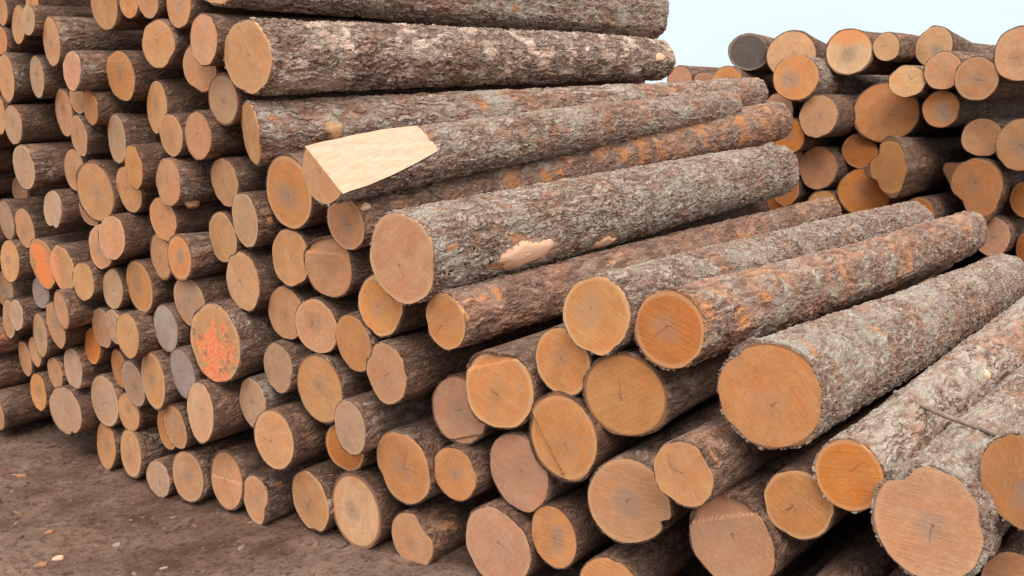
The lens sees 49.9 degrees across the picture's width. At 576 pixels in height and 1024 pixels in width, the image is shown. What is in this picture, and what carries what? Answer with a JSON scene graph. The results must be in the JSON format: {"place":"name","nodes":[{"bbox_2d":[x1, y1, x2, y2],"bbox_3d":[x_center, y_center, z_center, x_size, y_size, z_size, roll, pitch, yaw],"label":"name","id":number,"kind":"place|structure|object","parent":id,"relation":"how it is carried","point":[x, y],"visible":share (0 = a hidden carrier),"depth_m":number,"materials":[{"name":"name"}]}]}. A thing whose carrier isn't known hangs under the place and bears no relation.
{"place":"outdoors","nodes":[
{"label":"outdoors","id":0,"kind":"place"},
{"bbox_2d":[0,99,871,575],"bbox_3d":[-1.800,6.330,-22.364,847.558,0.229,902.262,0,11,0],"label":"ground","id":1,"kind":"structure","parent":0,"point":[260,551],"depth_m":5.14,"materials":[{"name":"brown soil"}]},
{"bbox_2d":[97,422,124,469],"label":"log","id":2,"kind":"object","parent":1,"relation":"on","point":[108,446],"visible":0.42,"depth_m":6.05,"materials":[{"name":"brown wood"}]},
{"bbox_2d":[90,372,125,427],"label":"log","id":3,"kind":"object","parent":2,"relation":"on","point":[106,390],"visible":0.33,"depth_m":5.97,"materials":[{"name":"brown wood"}]},
{"bbox_2d":[111,347,128,388],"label":"log","id":4,"kind":"object","parent":3,"relation":"on","point":[118,357],"visible":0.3,"depth_m":5.89,"materials":[{"name":"brown wood"}]},
{"bbox_2d":[91,306,118,347],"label":"log","id":5,"kind":"object","parent":4,"relation":"on","point":[101,334],"visible":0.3,"depth_m":5.81,"materials":[{"name":"brown wood"}]},
{"bbox_2d":[106,305,136,344],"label":"log","id":6,"kind":"object","parent":5,"relation":"on","point":[112,315],"visible":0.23,"depth_m":5.66,"materials":[{"name":"brown wood"}]},
{"bbox_2d":[103,266,132,309],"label":"log","id":7,"kind":"object","parent":6,"relation":"on","point":[116,291],"visible":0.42,"depth_m":5.61,"materials":[{"name":"brown wood"}]},
{"bbox_2d":[88,223,150,269],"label":"log","id":8,"kind":"object","parent":7,"relation":"on","point":[101,260],"visible":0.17,"depth_m":5.65,"materials":[{"name":"brown wood"}]},
{"bbox_2d":[76,159,128,221],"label":"log","id":9,"kind":"object","parent":8,"relation":"on","point":[98,197],"visible":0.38,"depth_m":5.55,"materials":[{"name":"beige wood"}]},
{"bbox_2d":[70,114,110,156],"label":"log","id":10,"kind":"object","parent":9,"relation":"on","point":[88,139],"visible":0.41,"depth_m":5.56,"materials":[{"name":"brown wood"}]},
{"bbox_2d":[55,88,78,136],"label":"log","id":11,"kind":"object","parent":10,"relation":"on","point":[65,112],"visible":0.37,"depth_m":5.70,"materials":[{"name":"brown wood"}]},
{"bbox_2d":[43,16,143,67],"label":"log","id":12,"kind":"object","parent":11,"relation":"on","point":[63,36],"visible":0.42,"depth_m":5.52,"materials":[{"name":"brown wood"}]},
{"bbox_2d":[172,428,253,502],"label":"log","id":13,"kind":"object","parent":1,"relation":"on","point":[191,475],"visible":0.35,"depth_m":5.50,"materials":[{"name":"brown wood"}]},
{"bbox_2d":[163,400,198,449],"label":"log","id":14,"kind":"object","parent":13,"relation":"on","point":[178,429],"visible":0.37,"depth_m":5.45,"materials":[{"name":"brown wood"}]},
{"bbox_2d":[141,349,186,410],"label":"log","id":15,"kind":"object","parent":14,"relation":"on","point":[160,389],"visible":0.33,"depth_m":5.45,"materials":[{"name":"beige wood"}]},
{"bbox_2d":[116,310,162,359],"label":"log","id":16,"kind":"object","parent":15,"relation":"on","point":[136,333],"visible":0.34,"depth_m":5.46,"materials":[{"name":"brown wood"}]},
{"bbox_2d":[126,258,176,314],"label":"log","id":17,"kind":"object","parent":16,"relation":"on","point":[150,290],"visible":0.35,"depth_m":5.46,"materials":[{"name":"brown wood"}]},
{"bbox_2d":[98,211,155,259],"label":"log","id":18,"kind":"object","parent":17,"relation":"on","point":[125,235],"visible":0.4,"depth_m":5.43,"materials":[{"name":"brown wood"}]},
{"bbox_2d":[116,166,159,212],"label":"log","id":19,"kind":"object","parent":18,"relation":"on","point":[135,201],"visible":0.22,"depth_m":5.41,"materials":[{"name":"beige wood"}]},
{"bbox_2d":[125,142,185,189],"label":"log","id":20,"kind":"object","parent":19,"relation":"on","point":[142,161],"visible":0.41,"depth_m":5.19,"materials":[{"name":"brown wood"}]},
{"bbox_2d":[147,79,209,133],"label":"log","id":21,"kind":"object","parent":20,"relation":"on","point":[165,96],"visible":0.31,"depth_m":5.21,"materials":[{"name":"brown wood"}]},
{"bbox_2d":[106,50,185,101],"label":"log","id":22,"kind":"object","parent":21,"relation":"on","point":[132,75],"visible":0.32,"depth_m":5.28,"materials":[{"name":"brown wood"}]},
{"bbox_2d":[169,345,206,398],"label":"log","id":23,"kind":"object","parent":14,"relation":"on","point":[187,373],"visible":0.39,"depth_m":5.31,"materials":[{"name":"grey wood"}]},
{"bbox_2d":[153,302,190,352],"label":"log","id":24,"kind":"object","parent":23,"relation":"on","point":[172,328],"visible":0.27,"depth_m":5.37,"materials":[{"name":"grey wood"}]},
{"bbox_2d":[174,271,231,326],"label":"log","id":25,"kind":"object","parent":24,"relation":"on","point":[192,297],"visible":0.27,"depth_m":5.26,"materials":[{"name":"brown wood"}]},
{"bbox_2d":[150,233,174,280],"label":"log","id":26,"kind":"object","parent":25,"relation":"on","point":[158,253],"visible":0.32,"depth_m":5.38,"materials":[{"name":"brown wood"}]},
{"bbox_2d":[150,197,231,241],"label":"log","id":27,"kind":"object","parent":26,"relation":"on","point":[167,222],"visible":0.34,"depth_m":5.26,"materials":[{"name":"brown wood"}]},
{"bbox_2d":[155,155,248,208],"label":"log","id":28,"kind":"object","parent":27,"relation":"on","point":[186,181],"visible":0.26,"depth_m":5.12,"materials":[{"name":"brown wood"}]},
{"bbox_2d":[210,440,269,510],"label":"log","id":29,"kind":"object","parent":1,"relation":"on","point":[232,468],"visible":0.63,"depth_m":5.32,"materials":[{"name":"brown wood"}]},
{"bbox_2d":[187,370,264,443],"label":"log","id":30,"kind":"object","parent":29,"relation":"on","point":[214,411],"visible":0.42,"depth_m":5.14,"materials":[{"name":"brown wood"}]},
{"bbox_2d":[190,298,282,382],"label":"log","id":31,"kind":"object","parent":30,"relation":"on","point":[231,339],"visible":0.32,"depth_m":5.05,"materials":[{"name":"brown wood"}]},
{"bbox_2d":[226,245,283,311],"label":"log","id":32,"kind":"object","parent":31,"relation":"on","point":[254,282],"visible":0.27,"depth_m":4.96,"materials":[{"name":"beige wood"}]},
{"bbox_2d":[209,210,272,262],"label":"log","id":33,"kind":"object","parent":32,"relation":"on","point":[225,243],"visible":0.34,"depth_m":5.09,"materials":[{"name":"brown wood"}]},
{"bbox_2d":[210,156,268,207],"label":"log","id":34,"kind":"object","parent":33,"relation":"on","point":[231,177],"visible":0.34,"depth_m":4.98,"materials":[{"name":"brown wood"}]},
{"bbox_2d":[184,110,247,160],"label":"log","id":35,"kind":"object","parent":34,"relation":"on","point":[208,136],"visible":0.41,"depth_m":4.95,"materials":[{"name":"brown wood"}]},
{"bbox_2d":[208,72,644,125],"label":"log","id":36,"kind":"object","parent":35,"relation":"on","point":[227,98],"visible":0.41,"depth_m":4.99,"materials":[{"name":"brown wood"}]},
{"bbox_2d":[190,13,627,66],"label":"log","id":37,"kind":"object","parent":36,"relation":"on","point":[208,32],"visible":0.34,"depth_m":4.77,"materials":[{"name":"brown wood"}]},
{"bbox_2d":[204,0,668,38],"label":"log","id":38,"kind":"object","parent":37,"relation":"on","point":[643,18],"visible":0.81,"depth_m":6.17,"materials":[{"name":"brown wood"}]},
{"bbox_2d":[243,452,330,525],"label":"log","id":39,"kind":"object","parent":1,"relation":"on","point":[268,498],"visible":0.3,"depth_m":5.16,"materials":[{"name":"brown wood"}]},
{"bbox_2d":[291,459,375,532],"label":"log","id":40,"kind":"object","parent":1,"relation":"on","point":[311,492],"visible":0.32,"depth_m":4.94,"materials":[{"name":"brown wood"}]},
{"bbox_2d":[254,399,331,470],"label":"log","id":41,"kind":"object","parent":40,"relation":"on","point":[289,435],"visible":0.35,"depth_m":4.91,"materials":[{"name":"brown wood"}]},
{"bbox_2d":[239,372,300,427],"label":"log","id":42,"kind":"object","parent":41,"relation":"on","point":[258,394],"visible":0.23,"depth_m":5.07,"materials":[{"name":"brown wood"}]},
{"bbox_2d":[264,338,314,393],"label":"log","id":43,"kind":"object","parent":42,"relation":"on","point":[283,358],"visible":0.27,"depth_m":4.92,"materials":[{"name":"brown wood"}]},
{"bbox_2d":[268,283,321,339],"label":"log","id":44,"kind":"object","parent":43,"relation":"on","point":[285,301],"visible":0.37,"depth_m":4.92,"materials":[{"name":"brown wood"}]},
{"bbox_2d":[272,223,330,286],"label":"log","id":45,"kind":"object","parent":44,"relation":"on","point":[288,247],"visible":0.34,"depth_m":4.80,"materials":[{"name":"brown wood"}]},
{"bbox_2d":[266,152,328,229],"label":"log","id":46,"kind":"object","parent":45,"relation":"on","point":[294,204],"visible":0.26,"depth_m":4.69,"materials":[{"name":"brown wood"}]},
{"bbox_2d":[241,77,768,165],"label":"log","id":47,"kind":"object","parent":46,"relation":"on","point":[272,129],"visible":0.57,"depth_m":5.22,"materials":[{"name":"brown wood"}]},
{"bbox_2d":[223,17,675,95],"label":"log","id":48,"kind":"object","parent":47,"relation":"on","point":[270,57],"visible":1,"depth_m":5.26,"materials":[{"name":"brown wood"}]},
{"bbox_2d":[332,463,442,549],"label":"log","id":49,"kind":"object","parent":1,"relation":"on","point":[368,506],"visible":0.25,"depth_m":4.74,"materials":[{"name":"beige wood"}]},
{"bbox_2d":[325,423,376,470],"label":"log","id":50,"kind":"object","parent":49,"relation":"on","point":[340,457],"visible":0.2,"depth_m":4.82,"materials":[{"name":"orange wood"}]},
{"bbox_2d":[296,350,372,424],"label":"log","id":51,"kind":"object","parent":50,"relation":"on","point":[326,383],"visible":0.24,"depth_m":4.78,"materials":[{"name":"beige wood"}]},
{"bbox_2d":[295,292,358,353],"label":"log","id":52,"kind":"object","parent":51,"relation":"on","point":[317,319],"visible":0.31,"depth_m":4.74,"materials":[{"name":"beige wood"}]},
{"bbox_2d":[303,235,373,297],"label":"log","id":53,"kind":"object","parent":52,"relation":"on","point":[333,268],"visible":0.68,"depth_m":4.62,"materials":[{"name":"brown wood"}]},
{"bbox_2d":[326,101,793,249],"bbox_3d":[0.540,-0.693,5.939,0.284,0.266,3.914,9,18,38],"label":"log","id":54,"kind":"object","parent":53,"relation":"on","point":[351,224],"visible":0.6,"depth_m":5.57,"materials":[{"name":"brown wood"}]},
{"bbox_2d":[302,90,742,205],"bbox_3d":[0.323,-0.802,5.601,0.264,0.262,3.524,8,16,36],"label":"log","id":55,"kind":"object","parent":54,"relation":"on","point":[356,166],"visible":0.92,"depth_m":4.84,"materials":[{"name":"brown wood"}]},
{"bbox_2d":[334,390,433,456],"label":"log","id":56,"kind":"object","parent":50,"relation":"on","point":[365,421],"visible":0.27,"depth_m":4.59,"materials":[{"name":"brown wood"}]},
{"bbox_2d":[392,486,500,564],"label":"log","id":57,"kind":"object","parent":1,"relation":"on","point":[430,531],"visible":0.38,"depth_m":4.62,"materials":[{"name":"brown wood"}]},
{"bbox_2d":[376,415,452,505],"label":"log","id":58,"kind":"object","parent":57,"relation":"on","point":[405,455],"visible":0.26,"depth_m":4.52,"materials":[{"name":"brown wood"}]},
{"bbox_2d":[465,482,587,575],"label":"log","id":59,"kind":"object","parent":1,"relation":"on","point":[498,538],"visible":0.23,"depth_m":4.29,"materials":[{"name":"wood"}]},
{"bbox_2d":[434,422,529,501],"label":"log","id":60,"kind":"object","parent":59,"relation":"on","point":[463,472],"visible":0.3,"depth_m":4.37,"materials":[{"name":"brown wood"}]},
{"bbox_2d":[431,371,500,445],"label":"log","id":61,"kind":"object","parent":60,"relation":"on","point":[456,420],"visible":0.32,"depth_m":4.38,"materials":[{"name":"brown wood"}]},
{"bbox_2d":[366,315,563,405],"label":"log","id":62,"kind":"object","parent":61,"relation":"on","point":[404,367],"visible":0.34,"depth_m":4.45,"materials":[{"name":"brown wood"}]},
{"bbox_2d":[357,200,769,337],"bbox_3d":[0.521,-0.223,5.809,0.266,0.270,3.519,8,14,36],"label":"log","id":63,"kind":"object","parent":62,"relation":"on","point":[383,314],"visible":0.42,"depth_m":4.47,"materials":[{"name":"brown wood"}]},
{"bbox_2d":[489,424,591,512],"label":"log","id":64,"kind":"object","parent":59,"relation":"on","point":[525,481],"visible":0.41,"depth_m":4.21,"materials":[{"name":"brown wood"}]},
{"bbox_2d":[466,330,551,429],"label":"log","id":65,"kind":"object","parent":64,"relation":"on","point":[506,387],"visible":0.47,"depth_m":4.15,"materials":[{"name":"brown wood"}]},
{"bbox_2d":[425,196,841,350],"bbox_3d":[0.894,-0.179,5.663,0.229,0.230,3.829,8,14,36],"label":"log","id":66,"kind":"object","parent":65,"relation":"on","point":[471,314],"visible":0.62,"depth_m":4.59,"materials":[{"name":"brown wood"}]},
{"bbox_2d":[369,144,800,305],"bbox_3d":[0.622,-0.426,5.555,0.375,0.368,3.485,8,15,36],"label":"log","id":67,"kind":"object","parent":66,"relation":"on","point":[424,252],"visible":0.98,"depth_m":4.76,"materials":[{"name":"brown wood"}]},
{"bbox_2d":[529,391,718,482],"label":"log","id":68,"kind":"object","parent":64,"relation":"on","point":[572,439],"visible":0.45,"depth_m":3.98,"materials":[{"name":"brown wood"}]},
{"bbox_2d":[535,323,636,396],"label":"log","id":69,"kind":"object","parent":68,"relation":"on","point":[563,362],"visible":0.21,"depth_m":3.95,"materials":[{"name":"brown wood"}]},
{"bbox_2d":[582,263,953,436],"bbox_3d":[1.443,0.082,5.185,0.318,0.312,3.547,8,14,36],"label":"log","id":70,"kind":"object","parent":68,"relation":"on","point":[632,392],"visible":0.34,"depth_m":3.84,"materials":[{"name":"brown wood"}]},
{"bbox_2d":[561,201,933,355],"bbox_3d":[1.296,-0.154,5.099,0.320,0.293,3.383,8,13,37],"label":"log","id":71,"kind":"object","parent":70,"relation":"on","point":[599,311],"visible":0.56,"depth_m":4.17,"materials":[{"name":"brown wood"}]},
{"bbox_2d":[634,211,987,370],"bbox_3d":[1.558,-0.087,4.962,0.291,0.283,3.394,8,13,37],"label":"log","id":72,"kind":"object","parent":70,"relation":"on","point":[693,323],"visible":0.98,"depth_m":4.12,"materials":[{"name":"brown wood"}]},
{"bbox_2d":[531,481,609,569],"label":"log","id":73,"kind":"object","parent":59,"relation":"on","point":[566,532],"visible":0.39,"depth_m":4.12,"materials":[{"name":"brown wood"}]},
{"bbox_2d":[579,509,695,575],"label":"log","id":74,"kind":"object","parent":1,"relation":"on","point":[668,552],"visible":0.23,"depth_m":4.09,"materials":[{"name":"brown wood"}]},
{"bbox_2d":[588,397,721,544],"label":"log","id":75,"kind":"object","parent":74,"relation":"on","point":[629,502],"visible":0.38,"depth_m":3.90,"materials":[{"name":"brown wood"}]},
{"bbox_2d":[689,360,936,575],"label":"log","id":76,"kind":"object","parent":1,"relation":"on","point":[734,531],"visible":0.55,"depth_m":3.69,"materials":[{"name":"brown wood"}]},
{"bbox_2d":[652,415,789,508],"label":"log","id":77,"kind":"object","parent":76,"relation":"on","point":[701,465],"visible":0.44,"depth_m":3.60,"materials":[{"name":"brown wood"}]},
{"bbox_2d":[763,358,940,540],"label":"log","id":78,"kind":"object","parent":76,"relation":"on","point":[798,506],"visible":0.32,"depth_m":3.53,"materials":[{"name":"brown wood"}]},
{"bbox_2d":[717,253,1023,450],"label":"log","id":79,"kind":"object","parent":78,"relation":"on","point":[800,385],"visible":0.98,"depth_m":3.70,"materials":[{"name":"brown wood"}]},
{"bbox_2d":[811,296,1023,513],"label":"log","id":80,"kind":"object","parent":78,"relation":"on","point":[852,464],"visible":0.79,"depth_m":3.64,"materials":[{"name":"wood"}]},
{"bbox_2d":[645,0,1023,83],"label":"sky","id":81,"kind":"structure","parent":0,"point":[698,32],"materials":[{"name":"white"}]},
{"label":"log","id":82,"kind":"object","parent":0,"visible":0},
{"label":"log","id":83,"kind":"object","parent":82,"relation":"on","visible":0},
{"bbox_2d":[980,525,1023,575],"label":"log","id":84,"kind":"object","parent":83,"relation":"on","point":[1007,559],"visible":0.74,"depth_m":3.16,"materials":[{"name":"brown wood"}]},
{"bbox_2d":[870,363,1023,575],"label":"log","id":85,"kind":"object","parent":84,"relation":"on","point":[933,511],"visible":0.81,"depth_m":3.19,"materials":[{"name":"brown wood"}]},
{"bbox_2d":[978,416,1023,530],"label":"log","id":86,"kind":"object","parent":85,"relation":"on","point":[1001,469],"visible":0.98,"depth_m":3.04,"materials":[{"name":"brown wood"}]},
{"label":"log","id":87,"kind":"object","parent":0,"visible":0},
{"bbox_2d":[978,250,1016,260],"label":"log","id":88,"kind":"object","parent":87,"relation":"on","point":[1013,253],"visible":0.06,"depth_m":7.85,"materials":[{"name":"brown wood"}]},
{"bbox_2d":[978,211,1023,255],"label":"log","id":89,"kind":"object","parent":88,"relation":"on","point":[1005,230],"visible":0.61,"depth_m":7.68,"materials":[{"name":"brown wood"}]},
{"bbox_2d":[942,157,1023,223],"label":"log","id":90,"kind":"object","parent":89,"relation":"on","point":[983,187],"visible":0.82,"depth_m":7.71,"materials":[{"name":"brown wood"}]},
{"bbox_2d":[995,118,1023,171],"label":"log","id":91,"kind":"object","parent":90,"relation":"on","point":[1009,144],"visible":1,"depth_m":7.41,"materials":[{"name":"brown wood"}]},
{"bbox_2d":[922,90,1023,127],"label":"log","id":92,"kind":"object","parent":91,"relation":"on","point":[947,108],"visible":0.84,"depth_m":7.87,"materials":[{"name":"brown wood"}]},
{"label":"log","id":93,"kind":"object","parent":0,"visible":0},
{"bbox_2d":[919,254,985,283],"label":"log","id":94,"kind":"object","parent":93,"relation":"on","point":[964,263],"visible":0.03,"depth_m":8.41,"materials":[{"name":"brown wood"}]},
{"bbox_2d":[908,191,965,218],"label":"log","id":95,"kind":"object","parent":94,"relation":"on","point":[941,205],"visible":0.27,"depth_m":8.10,"materials":[{"name":"brown wood"}]},
{"bbox_2d":[864,136,996,198],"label":"log","id":96,"kind":"object","parent":95,"relation":"on","point":[897,167],"visible":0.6,"depth_m":7.97,"materials":[{"name":"brown wood"}]},
{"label":"log","id":97,"kind":"object","parent":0,"visible":0},
{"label":"log","id":98,"kind":"object","parent":97,"relation":"on","visible":0},
{"bbox_2d":[767,198,782,209],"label":"log","id":99,"kind":"object","parent":98,"relation":"on","point":[773,203],"visible":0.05,"depth_m":8.95,"materials":[{"name":"brown wood"}]},
{"bbox_2d":[774,170,836,206],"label":"log","id":100,"kind":"object","parent":99,"relation":"on","point":[801,191],"visible":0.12,"depth_m":8.66,"materials":[{"name":"brown wood"}]},
{"bbox_2d":[794,151,805,165],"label":"log","id":101,"kind":"object","parent":100,"relation":"on","point":[798,155],"visible":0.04,"depth_m":8.72,"materials":[{"name":"brown wood"}]},
{"bbox_2d":[774,118,850,152],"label":"log","id":102,"kind":"object","parent":101,"relation":"on","point":[796,139],"visible":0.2,"depth_m":8.41,"materials":[{"name":"brown wood"}]},
{"bbox_2d":[772,54,887,102],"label":"log","id":103,"kind":"object","parent":102,"relation":"on","point":[800,78],"visible":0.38,"depth_m":8.23,"materials":[{"name":"brown wood"}]},
{"bbox_2d":[825,28,922,75],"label":"log","id":104,"kind":"object","parent":103,"relation":"on","point":[848,51],"visible":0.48,"depth_m":8.21,"materials":[{"name":"beige wood"}]},
{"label":"log","id":105,"kind":"object","parent":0,"visible":0},
{"bbox_2d":[807,190,848,214],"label":"log","id":106,"kind":"object","parent":105,"relation":"on","point":[823,193],"visible":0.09,"depth_m":8.47,"materials":[{"name":"brown wood"}]},
{"bbox_2d":[836,168,951,212],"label":"log","id":107,"kind":"object","parent":106,"relation":"on","point":[858,190],"visible":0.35,"depth_m":8.31,"materials":[{"name":"orange wood"}]},
{"bbox_2d":[841,133,960,167],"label":"log","id":108,"kind":"object","parent":107,"relation":"on","point":[858,150],"visible":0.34,"depth_m":8.39,"materials":[{"name":"orange wood"}]},
{"bbox_2d":[853,81,963,142],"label":"log","id":109,"kind":"object","parent":108,"relation":"on","point":[882,110],"visible":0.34,"depth_m":8.22,"materials":[{"name":"brown wood"}]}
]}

